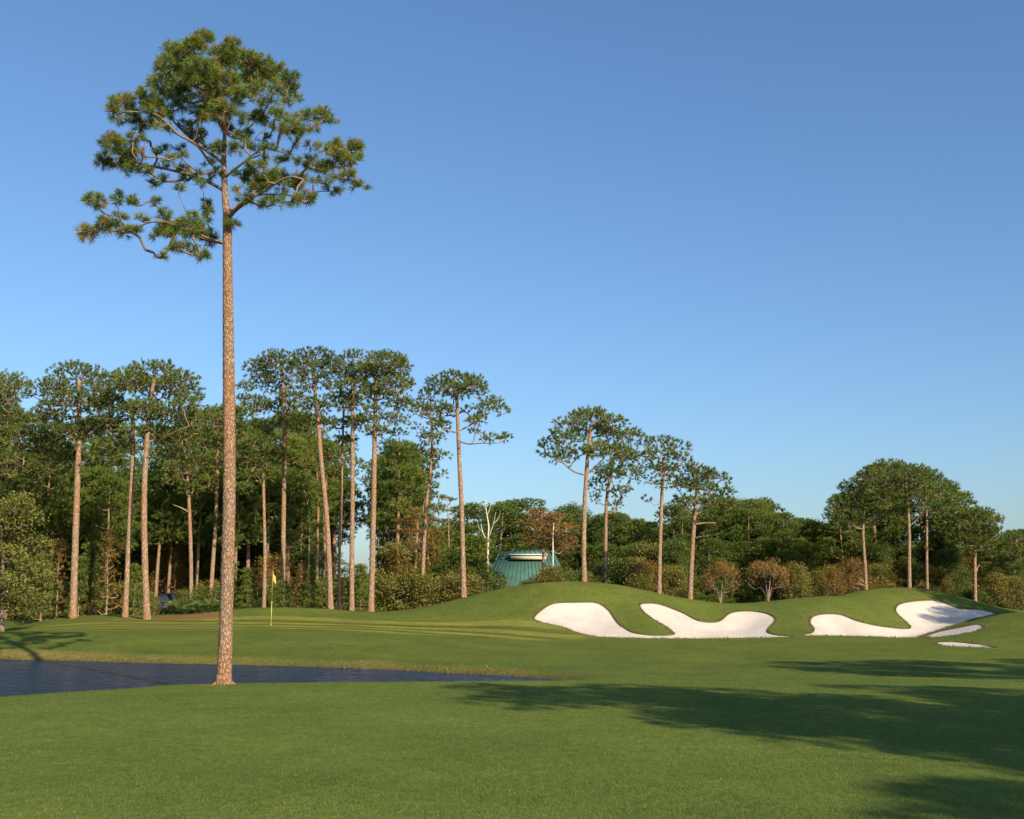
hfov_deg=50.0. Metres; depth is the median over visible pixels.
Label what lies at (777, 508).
evergreen tree
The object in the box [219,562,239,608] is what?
young pine
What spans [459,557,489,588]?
young pine
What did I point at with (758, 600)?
shrub
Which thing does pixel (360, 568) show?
young pine
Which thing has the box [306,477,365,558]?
pine tree
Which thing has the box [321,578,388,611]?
shrub
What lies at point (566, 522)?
evergreen tree
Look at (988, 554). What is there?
pine tree
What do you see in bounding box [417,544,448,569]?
young pine
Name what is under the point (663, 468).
pine tree
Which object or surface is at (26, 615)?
shrub
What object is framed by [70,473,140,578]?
pine tree
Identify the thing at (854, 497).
pine tree
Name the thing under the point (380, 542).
pine tree
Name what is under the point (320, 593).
shrub
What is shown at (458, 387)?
pine tree
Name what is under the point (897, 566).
cypress tree
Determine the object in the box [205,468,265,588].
pine tree
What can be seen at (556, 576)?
shrub
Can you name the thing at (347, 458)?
pine tree
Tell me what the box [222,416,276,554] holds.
pine tree
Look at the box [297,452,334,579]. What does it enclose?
pine tree
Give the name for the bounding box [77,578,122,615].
shrub
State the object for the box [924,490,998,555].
pine tree
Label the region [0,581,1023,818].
ground
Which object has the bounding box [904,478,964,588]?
pine tree
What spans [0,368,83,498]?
pine tree
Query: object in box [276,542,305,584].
evergreen tree
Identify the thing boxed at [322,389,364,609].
pine tree
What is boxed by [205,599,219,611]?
palmetto
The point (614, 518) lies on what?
pine tree
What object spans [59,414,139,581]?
pine tree
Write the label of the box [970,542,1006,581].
evergreen tree
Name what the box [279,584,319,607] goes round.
shrub
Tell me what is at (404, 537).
pine tree
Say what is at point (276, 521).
pine tree
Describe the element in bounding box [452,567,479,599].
young pine
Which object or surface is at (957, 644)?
sand bunker
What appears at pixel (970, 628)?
sand bunker
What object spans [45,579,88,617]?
shrub
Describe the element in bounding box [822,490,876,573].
pine tree
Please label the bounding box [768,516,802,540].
evergreen tree
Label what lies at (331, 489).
pine tree
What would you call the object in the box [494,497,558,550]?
pine tree
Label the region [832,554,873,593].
bush
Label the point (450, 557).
young pine
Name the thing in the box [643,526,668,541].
evergreen tree
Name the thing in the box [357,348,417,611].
pine tree
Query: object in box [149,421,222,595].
pine tree
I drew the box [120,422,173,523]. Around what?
pine tree
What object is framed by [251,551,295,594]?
autumn tree
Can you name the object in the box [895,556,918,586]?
evergreen tree
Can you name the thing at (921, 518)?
pine tree
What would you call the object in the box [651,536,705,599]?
evergreen tree
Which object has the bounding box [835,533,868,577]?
evergreen tree
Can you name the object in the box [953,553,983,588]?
tree
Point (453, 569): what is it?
shrub
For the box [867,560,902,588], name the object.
tree
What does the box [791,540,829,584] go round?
evergreen tree
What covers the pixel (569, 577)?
shrub
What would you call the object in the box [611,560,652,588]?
shrub
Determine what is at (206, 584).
shrub
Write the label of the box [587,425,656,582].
pine tree
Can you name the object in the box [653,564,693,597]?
shrub
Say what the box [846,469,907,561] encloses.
pine tree
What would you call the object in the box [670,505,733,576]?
evergreen tree
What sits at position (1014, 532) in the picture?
evergreen tree
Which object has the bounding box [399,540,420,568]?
cypress tree
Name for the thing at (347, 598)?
shrub
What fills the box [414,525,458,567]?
young pine
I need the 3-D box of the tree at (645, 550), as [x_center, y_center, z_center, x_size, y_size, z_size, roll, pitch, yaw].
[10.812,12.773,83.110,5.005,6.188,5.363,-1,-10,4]
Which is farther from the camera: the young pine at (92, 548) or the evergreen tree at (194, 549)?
the evergreen tree at (194, 549)
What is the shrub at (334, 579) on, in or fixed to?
on the ground at (501, 630)
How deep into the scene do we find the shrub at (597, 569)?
75.88 m
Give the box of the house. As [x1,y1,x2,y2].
[490,549,562,586]
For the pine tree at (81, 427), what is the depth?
63.27 m
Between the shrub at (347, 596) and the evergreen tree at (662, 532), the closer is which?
the shrub at (347, 596)
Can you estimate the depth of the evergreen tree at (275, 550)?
83.53 m
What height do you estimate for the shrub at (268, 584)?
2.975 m
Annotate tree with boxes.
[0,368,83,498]
[0,407,68,617]
[0,417,20,471]
[0,419,102,584]
[0,446,82,563]
[0,467,49,618]
[0,482,63,607]
[0,490,57,631]
[3,455,68,584]
[14,519,71,593]
[17,477,87,585]
[24,359,128,618]
[45,538,71,618]
[53,505,119,579]
[57,465,127,581]
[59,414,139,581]
[60,447,114,582]
[64,513,136,601]
[69,436,148,580]
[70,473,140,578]
[74,27,374,684]
[83,530,125,614]
[88,367,148,616]
[100,499,151,581]
[109,357,212,619]
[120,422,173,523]
[121,507,206,614]
[126,468,187,614]
[134,552,193,614]
[147,482,207,613]
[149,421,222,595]
[151,428,211,599]
[162,467,238,589]
[162,544,188,605]
[170,521,203,613]
[183,517,246,587]
[185,406,243,514]
[186,504,295,588]
[187,402,248,611]
[189,401,272,511]
[205,445,281,584]
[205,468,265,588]
[205,511,292,592]
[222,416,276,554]
[235,347,309,606]
[235,426,288,607]
[237,467,300,581]
[237,522,280,590]
[239,429,329,579]
[245,406,333,515]
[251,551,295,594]
[258,466,323,580]
[270,421,343,581]
[270,510,326,584]
[276,508,331,563]
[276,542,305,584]
[285,344,345,608]
[290,431,324,576]
[291,563,308,607]
[294,436,363,577]
[294,541,355,578]
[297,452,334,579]
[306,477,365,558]
[311,438,368,578]
[314,447,345,579]
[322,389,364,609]
[331,348,381,610]
[336,578,347,609]
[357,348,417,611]
[357,451,430,562]
[358,461,384,554]
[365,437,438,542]
[366,492,413,551]
[367,539,421,578]
[376,447,445,541]
[383,472,436,542]
[386,507,444,569]
[386,556,414,596]
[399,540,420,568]
[406,401,452,576]
[407,367,513,597]
[414,533,446,572]
[434,501,504,562]
[474,503,539,562]
[477,498,499,566]
[484,511,541,563]
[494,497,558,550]
[518,507,570,569]
[535,405,634,581]
[537,513,579,565]
[548,501,595,568]
[550,511,580,565]
[555,545,580,573]
[560,534,588,570]
[566,515,615,572]
[569,540,595,566]
[580,512,630,565]
[586,511,634,561]
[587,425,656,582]
[588,542,622,566]
[594,532,650,562]
[609,520,650,561]
[615,517,656,561]
[617,541,653,562]
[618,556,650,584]
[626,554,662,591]
[631,538,672,586]
[640,433,702,593]
[642,502,699,559]
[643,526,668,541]
[651,522,676,544]
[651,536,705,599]
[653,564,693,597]
[663,512,706,570]
[670,462,737,598]
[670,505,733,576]
[687,536,735,602]
[695,497,756,567]
[706,530,761,602]
[720,496,772,550]
[723,507,777,600]
[725,508,790,602]
[740,496,778,559]
[761,511,804,565]
[763,498,786,513]
[766,537,807,599]
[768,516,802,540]
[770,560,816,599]
[788,517,823,568]
[790,517,831,569]
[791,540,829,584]
[803,546,847,595]
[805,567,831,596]
[807,523,845,572]
[808,504,870,593]
[816,564,848,595]
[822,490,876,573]
[826,541,852,576]
[827,477,887,589]
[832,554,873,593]
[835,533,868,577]
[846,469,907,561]
[856,457,948,587]
[858,538,902,583]
[860,460,924,563]
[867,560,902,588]
[872,485,919,550]
[888,549,906,584]
[890,466,951,562]
[891,560,906,587]
[895,541,919,581]
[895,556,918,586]
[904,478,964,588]
[904,561,942,591]
[907,543,920,576]
[911,529,954,570]
[914,480,973,550]
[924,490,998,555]
[924,566,956,595]
[929,545,972,597]
[930,527,984,587]
[949,504,1005,600]
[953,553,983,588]
[956,514,999,586]
[967,546,993,586]
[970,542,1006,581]
[981,572,1016,607]
[982,548,1023,577]
[982,562,1007,588]
[993,529,1023,571]
[1000,528,1023,544]
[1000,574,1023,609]
[1006,563,1023,610]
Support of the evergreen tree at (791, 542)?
on the ground at (501, 630)
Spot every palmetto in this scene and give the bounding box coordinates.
[160,600,181,613]
[166,600,184,613]
[173,603,183,613]
[176,605,189,613]
[179,600,199,613]
[192,598,214,612]
[200,597,218,611]
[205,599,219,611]
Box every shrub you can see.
[4,583,28,618]
[10,595,43,618]
[39,585,61,617]
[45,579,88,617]
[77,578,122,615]
[88,581,129,614]
[109,580,158,614]
[136,592,162,614]
[169,587,202,613]
[188,577,219,599]
[195,585,235,612]
[233,586,261,609]
[245,595,260,607]
[248,579,297,607]
[255,596,276,607]
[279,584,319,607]
[287,585,323,608]
[292,579,337,608]
[307,574,348,584]
[310,578,337,608]
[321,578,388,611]
[323,583,366,610]
[336,573,366,587]
[363,570,436,611]
[364,568,398,609]
[364,572,410,610]
[381,573,443,611]
[386,575,450,609]
[399,572,451,608]
[430,570,492,602]
[432,572,478,598]
[436,561,491,595]
[458,571,512,594]
[517,578,541,585]
[531,563,569,582]
[543,565,576,581]
[558,569,592,581]
[571,569,601,582]
[576,560,620,583]
[592,563,629,584]
[602,559,628,584]
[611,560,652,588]
[620,567,661,591]
[694,582,726,601]
[701,572,753,602]
[715,575,778,602]
[731,574,776,601]
[784,584,818,597]
[829,573,869,595]
[854,574,899,590]
[931,578,977,599]
[955,587,972,598]
[971,589,997,606]
[996,595,1015,609]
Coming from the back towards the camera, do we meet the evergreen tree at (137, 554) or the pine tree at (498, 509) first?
the pine tree at (498, 509)
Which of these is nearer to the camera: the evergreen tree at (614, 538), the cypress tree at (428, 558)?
the cypress tree at (428, 558)
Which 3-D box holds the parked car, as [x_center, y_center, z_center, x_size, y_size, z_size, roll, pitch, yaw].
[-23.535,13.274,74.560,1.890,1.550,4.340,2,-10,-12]
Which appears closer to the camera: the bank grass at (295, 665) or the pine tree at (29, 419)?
the bank grass at (295, 665)
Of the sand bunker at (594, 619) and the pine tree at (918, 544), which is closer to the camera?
the sand bunker at (594, 619)
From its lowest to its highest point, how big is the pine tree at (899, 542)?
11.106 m
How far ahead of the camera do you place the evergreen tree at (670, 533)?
90.93 m
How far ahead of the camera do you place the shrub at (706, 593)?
79.82 m
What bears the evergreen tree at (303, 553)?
on the ground at (501, 630)
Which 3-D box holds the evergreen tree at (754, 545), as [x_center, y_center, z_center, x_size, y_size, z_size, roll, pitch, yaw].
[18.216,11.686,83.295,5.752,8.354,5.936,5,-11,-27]
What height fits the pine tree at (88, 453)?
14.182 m
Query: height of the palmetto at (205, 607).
0.933 m
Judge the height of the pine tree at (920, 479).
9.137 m
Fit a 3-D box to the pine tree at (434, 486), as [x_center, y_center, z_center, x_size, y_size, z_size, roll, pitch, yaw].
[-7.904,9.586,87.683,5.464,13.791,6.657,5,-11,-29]
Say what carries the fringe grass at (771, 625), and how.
on the ground at (501, 630)
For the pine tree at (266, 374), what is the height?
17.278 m
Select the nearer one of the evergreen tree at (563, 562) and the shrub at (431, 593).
the shrub at (431, 593)
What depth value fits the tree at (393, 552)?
73.75 m
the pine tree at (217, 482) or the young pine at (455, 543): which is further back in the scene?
the young pine at (455, 543)
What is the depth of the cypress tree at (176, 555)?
77.18 m
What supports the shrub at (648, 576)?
on the ground at (501, 630)
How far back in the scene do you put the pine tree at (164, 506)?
74.38 m
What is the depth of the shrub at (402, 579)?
70.62 m
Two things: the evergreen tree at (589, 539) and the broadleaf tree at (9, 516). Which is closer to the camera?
the broadleaf tree at (9, 516)
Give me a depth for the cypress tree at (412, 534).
77.45 m
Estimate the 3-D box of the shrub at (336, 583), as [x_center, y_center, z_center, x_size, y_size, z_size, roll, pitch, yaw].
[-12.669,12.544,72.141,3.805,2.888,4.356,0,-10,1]
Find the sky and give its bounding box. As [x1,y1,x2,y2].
[0,0,1023,584]
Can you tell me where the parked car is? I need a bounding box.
[155,593,180,613]
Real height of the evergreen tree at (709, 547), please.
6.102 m
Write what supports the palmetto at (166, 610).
on the ground at (501, 630)
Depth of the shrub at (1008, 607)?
76.47 m
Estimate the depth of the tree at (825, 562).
82.37 m
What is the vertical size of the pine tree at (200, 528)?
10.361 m
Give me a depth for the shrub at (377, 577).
72.14 m
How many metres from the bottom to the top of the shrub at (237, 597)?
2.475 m
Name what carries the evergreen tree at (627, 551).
on the ground at (501, 630)
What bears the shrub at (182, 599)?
on the ground at (501, 630)
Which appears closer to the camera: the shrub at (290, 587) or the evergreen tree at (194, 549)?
the shrub at (290, 587)
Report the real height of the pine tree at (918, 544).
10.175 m
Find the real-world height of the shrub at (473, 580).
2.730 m
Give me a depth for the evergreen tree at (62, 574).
78.27 m
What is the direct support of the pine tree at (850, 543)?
on the ground at (501, 630)
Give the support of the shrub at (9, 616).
on the ground at (501, 630)
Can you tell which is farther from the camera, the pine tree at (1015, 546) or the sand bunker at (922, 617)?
the pine tree at (1015, 546)
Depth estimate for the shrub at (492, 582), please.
74.01 m
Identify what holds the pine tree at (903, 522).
on the ground at (501, 630)
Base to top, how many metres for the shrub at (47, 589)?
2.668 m
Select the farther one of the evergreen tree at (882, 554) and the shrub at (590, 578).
the evergreen tree at (882, 554)
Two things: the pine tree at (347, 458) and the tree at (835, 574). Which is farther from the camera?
the pine tree at (347, 458)
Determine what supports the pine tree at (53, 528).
on the ground at (501, 630)
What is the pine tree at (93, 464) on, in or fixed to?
on the ground at (501, 630)
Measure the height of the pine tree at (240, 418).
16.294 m
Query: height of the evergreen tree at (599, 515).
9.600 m
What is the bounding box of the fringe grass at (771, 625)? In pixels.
[532,599,999,647]
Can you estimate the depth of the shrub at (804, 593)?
76.59 m
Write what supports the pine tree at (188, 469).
on the ground at (501, 630)
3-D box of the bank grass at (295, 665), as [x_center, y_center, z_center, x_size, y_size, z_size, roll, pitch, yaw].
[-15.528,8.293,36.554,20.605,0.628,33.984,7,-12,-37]
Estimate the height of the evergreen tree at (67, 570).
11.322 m
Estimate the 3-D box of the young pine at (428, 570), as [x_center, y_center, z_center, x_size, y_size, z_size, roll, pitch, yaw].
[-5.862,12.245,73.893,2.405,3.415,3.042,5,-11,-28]
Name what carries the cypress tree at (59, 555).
on the ground at (501, 630)
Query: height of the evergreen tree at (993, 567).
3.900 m
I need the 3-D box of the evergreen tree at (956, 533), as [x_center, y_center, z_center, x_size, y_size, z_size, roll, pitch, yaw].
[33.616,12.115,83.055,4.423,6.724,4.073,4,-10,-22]
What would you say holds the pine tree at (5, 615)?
on the ground at (501, 630)
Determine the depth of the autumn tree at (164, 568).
78.31 m
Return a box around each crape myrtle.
[694,558,743,602]
[741,557,794,600]
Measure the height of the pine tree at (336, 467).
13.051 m
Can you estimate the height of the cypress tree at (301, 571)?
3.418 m
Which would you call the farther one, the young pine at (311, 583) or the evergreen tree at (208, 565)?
the evergreen tree at (208, 565)
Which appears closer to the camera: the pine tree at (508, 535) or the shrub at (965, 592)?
the shrub at (965, 592)
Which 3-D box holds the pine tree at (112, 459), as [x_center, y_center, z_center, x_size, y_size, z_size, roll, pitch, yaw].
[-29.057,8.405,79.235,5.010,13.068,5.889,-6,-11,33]
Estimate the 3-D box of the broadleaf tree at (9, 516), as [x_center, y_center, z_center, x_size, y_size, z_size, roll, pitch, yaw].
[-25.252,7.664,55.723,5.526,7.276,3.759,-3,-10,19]
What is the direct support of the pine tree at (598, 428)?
on the ground at (501, 630)
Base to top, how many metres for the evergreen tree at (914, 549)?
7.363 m
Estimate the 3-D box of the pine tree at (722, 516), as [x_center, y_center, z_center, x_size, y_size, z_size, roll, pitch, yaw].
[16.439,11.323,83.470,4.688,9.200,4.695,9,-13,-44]
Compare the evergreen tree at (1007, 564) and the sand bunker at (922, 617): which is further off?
the evergreen tree at (1007, 564)
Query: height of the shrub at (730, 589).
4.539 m
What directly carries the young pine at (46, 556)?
on the ground at (501, 630)
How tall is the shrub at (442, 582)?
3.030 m
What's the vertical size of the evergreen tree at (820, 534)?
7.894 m
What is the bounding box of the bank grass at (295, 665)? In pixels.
[0,649,524,676]
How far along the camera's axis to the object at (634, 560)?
76.75 m
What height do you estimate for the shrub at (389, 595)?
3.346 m
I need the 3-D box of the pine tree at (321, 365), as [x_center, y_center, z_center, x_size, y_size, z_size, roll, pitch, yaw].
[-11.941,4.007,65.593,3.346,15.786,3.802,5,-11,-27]
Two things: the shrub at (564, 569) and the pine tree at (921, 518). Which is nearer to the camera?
the shrub at (564, 569)
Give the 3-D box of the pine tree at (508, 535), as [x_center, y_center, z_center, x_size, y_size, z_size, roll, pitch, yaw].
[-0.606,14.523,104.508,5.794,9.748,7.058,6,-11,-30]
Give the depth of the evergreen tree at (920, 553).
84.59 m
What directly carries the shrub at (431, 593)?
on the ground at (501, 630)
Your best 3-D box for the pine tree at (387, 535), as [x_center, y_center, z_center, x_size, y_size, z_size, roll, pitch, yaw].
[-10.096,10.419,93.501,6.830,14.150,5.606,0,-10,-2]
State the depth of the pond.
32.55 m
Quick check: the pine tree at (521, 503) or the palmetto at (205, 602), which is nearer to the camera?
the palmetto at (205, 602)
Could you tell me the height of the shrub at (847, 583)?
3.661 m
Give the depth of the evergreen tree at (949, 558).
79.58 m
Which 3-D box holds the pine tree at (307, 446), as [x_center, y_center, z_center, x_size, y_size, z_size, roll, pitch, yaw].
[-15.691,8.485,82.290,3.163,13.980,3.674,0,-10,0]
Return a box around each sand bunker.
[535,603,788,637]
[807,601,994,637]
[929,625,981,636]
[938,642,992,647]
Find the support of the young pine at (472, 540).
on the ground at (501, 630)
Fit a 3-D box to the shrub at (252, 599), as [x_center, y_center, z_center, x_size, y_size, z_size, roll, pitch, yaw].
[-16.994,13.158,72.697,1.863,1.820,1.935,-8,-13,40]
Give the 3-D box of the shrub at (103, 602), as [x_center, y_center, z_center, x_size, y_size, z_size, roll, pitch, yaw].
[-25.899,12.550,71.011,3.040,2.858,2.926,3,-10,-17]
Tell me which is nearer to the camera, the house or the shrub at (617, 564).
the shrub at (617, 564)
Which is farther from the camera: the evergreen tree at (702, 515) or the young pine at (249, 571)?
the evergreen tree at (702, 515)
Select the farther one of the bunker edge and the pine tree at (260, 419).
the pine tree at (260, 419)
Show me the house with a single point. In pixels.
(517, 565)
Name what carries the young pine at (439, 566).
on the ground at (501, 630)
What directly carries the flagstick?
on the ground at (501, 630)
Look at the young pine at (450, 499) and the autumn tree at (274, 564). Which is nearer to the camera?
the autumn tree at (274, 564)
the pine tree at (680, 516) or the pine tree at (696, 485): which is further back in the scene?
the pine tree at (680, 516)
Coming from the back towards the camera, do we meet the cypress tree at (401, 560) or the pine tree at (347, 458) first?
the pine tree at (347, 458)
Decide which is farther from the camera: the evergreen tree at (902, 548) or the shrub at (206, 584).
the evergreen tree at (902, 548)
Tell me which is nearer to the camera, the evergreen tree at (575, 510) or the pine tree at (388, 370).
the pine tree at (388, 370)
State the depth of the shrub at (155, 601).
71.09 m
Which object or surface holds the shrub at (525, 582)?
on the ground at (501, 630)
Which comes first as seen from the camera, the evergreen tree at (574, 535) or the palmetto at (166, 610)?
the palmetto at (166, 610)
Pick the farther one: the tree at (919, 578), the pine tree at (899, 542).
the pine tree at (899, 542)
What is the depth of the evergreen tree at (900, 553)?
88.88 m
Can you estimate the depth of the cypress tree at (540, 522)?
89.33 m
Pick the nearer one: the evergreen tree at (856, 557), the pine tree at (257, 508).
the pine tree at (257, 508)
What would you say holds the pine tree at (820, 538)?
on the ground at (501, 630)
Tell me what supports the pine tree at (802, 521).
on the ground at (501, 630)
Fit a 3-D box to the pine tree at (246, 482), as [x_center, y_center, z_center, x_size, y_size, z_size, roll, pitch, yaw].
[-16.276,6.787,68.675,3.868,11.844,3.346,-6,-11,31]
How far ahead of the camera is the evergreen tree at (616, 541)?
90.75 m
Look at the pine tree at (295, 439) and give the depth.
79.48 m
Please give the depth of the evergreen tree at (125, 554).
86.89 m
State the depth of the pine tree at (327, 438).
86.73 m
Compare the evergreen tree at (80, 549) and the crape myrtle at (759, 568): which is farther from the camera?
the evergreen tree at (80, 549)
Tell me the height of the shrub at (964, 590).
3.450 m
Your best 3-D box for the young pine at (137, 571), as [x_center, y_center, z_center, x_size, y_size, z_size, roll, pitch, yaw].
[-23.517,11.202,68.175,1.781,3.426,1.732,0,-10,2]
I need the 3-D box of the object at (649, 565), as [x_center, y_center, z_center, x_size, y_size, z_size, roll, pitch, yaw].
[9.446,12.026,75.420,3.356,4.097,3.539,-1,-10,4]
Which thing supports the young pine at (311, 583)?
on the ground at (501, 630)
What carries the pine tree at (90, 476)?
on the ground at (501, 630)
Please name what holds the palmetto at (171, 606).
on the ground at (501, 630)
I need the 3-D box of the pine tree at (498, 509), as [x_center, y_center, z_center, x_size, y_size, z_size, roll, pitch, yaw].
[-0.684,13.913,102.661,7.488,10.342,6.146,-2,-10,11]
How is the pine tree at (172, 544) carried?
on the ground at (501, 630)
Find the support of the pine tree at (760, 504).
on the ground at (501, 630)
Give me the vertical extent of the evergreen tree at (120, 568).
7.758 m
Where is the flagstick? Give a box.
[270,572,276,624]
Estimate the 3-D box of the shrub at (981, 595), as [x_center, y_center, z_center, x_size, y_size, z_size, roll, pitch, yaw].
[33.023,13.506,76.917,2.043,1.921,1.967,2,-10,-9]
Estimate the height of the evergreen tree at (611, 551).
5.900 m
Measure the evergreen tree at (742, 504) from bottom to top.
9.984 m
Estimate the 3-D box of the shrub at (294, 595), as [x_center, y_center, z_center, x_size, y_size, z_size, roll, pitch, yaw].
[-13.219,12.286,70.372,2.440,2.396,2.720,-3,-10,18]
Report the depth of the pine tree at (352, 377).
66.50 m
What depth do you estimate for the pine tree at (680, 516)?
84.90 m
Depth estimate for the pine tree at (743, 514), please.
81.55 m
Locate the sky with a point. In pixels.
(782, 240)
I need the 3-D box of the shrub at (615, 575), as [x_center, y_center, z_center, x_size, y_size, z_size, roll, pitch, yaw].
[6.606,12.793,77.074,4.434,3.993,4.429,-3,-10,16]
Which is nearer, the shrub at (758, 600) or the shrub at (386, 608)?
the shrub at (386, 608)
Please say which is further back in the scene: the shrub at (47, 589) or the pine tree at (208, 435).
the pine tree at (208, 435)
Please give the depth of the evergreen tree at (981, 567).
86.97 m
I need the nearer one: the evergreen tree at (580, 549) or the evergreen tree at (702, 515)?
the evergreen tree at (702, 515)
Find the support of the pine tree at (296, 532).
on the ground at (501, 630)
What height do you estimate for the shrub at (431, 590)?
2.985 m
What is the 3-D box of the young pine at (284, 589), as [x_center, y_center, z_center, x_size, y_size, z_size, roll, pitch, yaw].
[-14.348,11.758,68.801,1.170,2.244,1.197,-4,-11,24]
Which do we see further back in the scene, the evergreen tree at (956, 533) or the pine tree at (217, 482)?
the evergreen tree at (956, 533)
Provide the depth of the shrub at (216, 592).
71.59 m
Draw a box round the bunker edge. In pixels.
[535,600,995,647]
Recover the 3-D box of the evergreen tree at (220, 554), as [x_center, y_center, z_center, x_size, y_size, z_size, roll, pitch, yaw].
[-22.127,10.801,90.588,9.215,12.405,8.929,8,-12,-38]
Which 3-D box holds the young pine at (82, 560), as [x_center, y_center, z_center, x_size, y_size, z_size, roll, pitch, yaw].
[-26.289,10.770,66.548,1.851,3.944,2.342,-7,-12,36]
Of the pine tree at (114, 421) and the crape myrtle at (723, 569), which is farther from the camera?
the crape myrtle at (723, 569)
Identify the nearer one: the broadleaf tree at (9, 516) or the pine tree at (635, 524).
the broadleaf tree at (9, 516)
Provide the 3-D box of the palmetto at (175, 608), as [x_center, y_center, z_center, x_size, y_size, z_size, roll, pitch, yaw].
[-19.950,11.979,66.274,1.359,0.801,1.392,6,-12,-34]
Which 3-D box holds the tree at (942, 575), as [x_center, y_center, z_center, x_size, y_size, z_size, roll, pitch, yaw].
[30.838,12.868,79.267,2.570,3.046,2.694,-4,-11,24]
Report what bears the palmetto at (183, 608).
on the ground at (501, 630)
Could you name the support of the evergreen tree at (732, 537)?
on the ground at (501, 630)
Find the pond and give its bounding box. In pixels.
[0,659,556,696]
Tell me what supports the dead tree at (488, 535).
on the ground at (501, 630)
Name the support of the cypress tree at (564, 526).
on the ground at (501, 630)
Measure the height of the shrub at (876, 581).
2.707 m
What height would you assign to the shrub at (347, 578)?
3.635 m
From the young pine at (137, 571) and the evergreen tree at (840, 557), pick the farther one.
the evergreen tree at (840, 557)
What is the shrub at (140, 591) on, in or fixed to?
on the ground at (501, 630)
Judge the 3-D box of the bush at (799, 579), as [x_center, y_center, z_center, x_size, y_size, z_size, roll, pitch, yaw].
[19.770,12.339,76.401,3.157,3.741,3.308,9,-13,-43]
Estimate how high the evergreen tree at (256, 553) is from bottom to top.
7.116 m
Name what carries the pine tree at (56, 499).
on the ground at (501, 630)
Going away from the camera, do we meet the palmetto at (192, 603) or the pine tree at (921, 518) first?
the palmetto at (192, 603)
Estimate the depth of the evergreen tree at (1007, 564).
86.97 m
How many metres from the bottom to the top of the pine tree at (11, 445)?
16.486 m
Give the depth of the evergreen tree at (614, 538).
91.91 m
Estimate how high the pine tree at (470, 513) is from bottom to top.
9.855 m
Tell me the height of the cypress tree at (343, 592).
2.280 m
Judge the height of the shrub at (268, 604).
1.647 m
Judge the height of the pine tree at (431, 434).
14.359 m
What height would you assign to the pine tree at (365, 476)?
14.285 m
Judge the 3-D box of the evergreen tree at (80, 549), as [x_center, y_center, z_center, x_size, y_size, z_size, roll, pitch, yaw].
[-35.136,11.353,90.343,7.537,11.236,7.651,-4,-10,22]
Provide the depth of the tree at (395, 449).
83.68 m
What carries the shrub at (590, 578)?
on the ground at (501, 630)
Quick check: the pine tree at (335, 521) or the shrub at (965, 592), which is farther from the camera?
the pine tree at (335, 521)
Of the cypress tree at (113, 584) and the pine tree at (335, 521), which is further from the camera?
the pine tree at (335, 521)
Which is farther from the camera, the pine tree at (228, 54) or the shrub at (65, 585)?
the shrub at (65, 585)
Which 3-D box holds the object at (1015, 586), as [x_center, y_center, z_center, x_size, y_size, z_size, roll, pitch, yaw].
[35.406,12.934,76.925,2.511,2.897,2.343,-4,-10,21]
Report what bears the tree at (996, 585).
on the ground at (501, 630)
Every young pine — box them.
[24,552,63,620]
[59,555,94,616]
[69,541,109,615]
[119,563,142,614]
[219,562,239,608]
[235,567,257,608]
[275,579,291,607]
[298,569,322,608]
[345,563,368,611]
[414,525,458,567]
[414,566,433,577]
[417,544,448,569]
[430,563,452,579]
[432,494,458,561]
[435,522,480,563]
[439,552,466,571]
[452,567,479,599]
[454,532,501,575]
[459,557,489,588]
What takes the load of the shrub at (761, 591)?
on the ground at (501, 630)
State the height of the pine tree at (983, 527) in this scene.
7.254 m
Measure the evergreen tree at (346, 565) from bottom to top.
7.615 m
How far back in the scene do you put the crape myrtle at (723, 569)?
70.96 m
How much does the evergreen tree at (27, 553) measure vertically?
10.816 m
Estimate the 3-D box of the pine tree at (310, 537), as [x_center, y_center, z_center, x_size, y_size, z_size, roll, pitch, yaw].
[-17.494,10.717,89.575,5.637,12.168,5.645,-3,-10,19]
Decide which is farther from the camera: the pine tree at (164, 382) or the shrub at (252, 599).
the shrub at (252, 599)
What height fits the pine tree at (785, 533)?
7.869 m
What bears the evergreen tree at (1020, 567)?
on the ground at (501, 630)

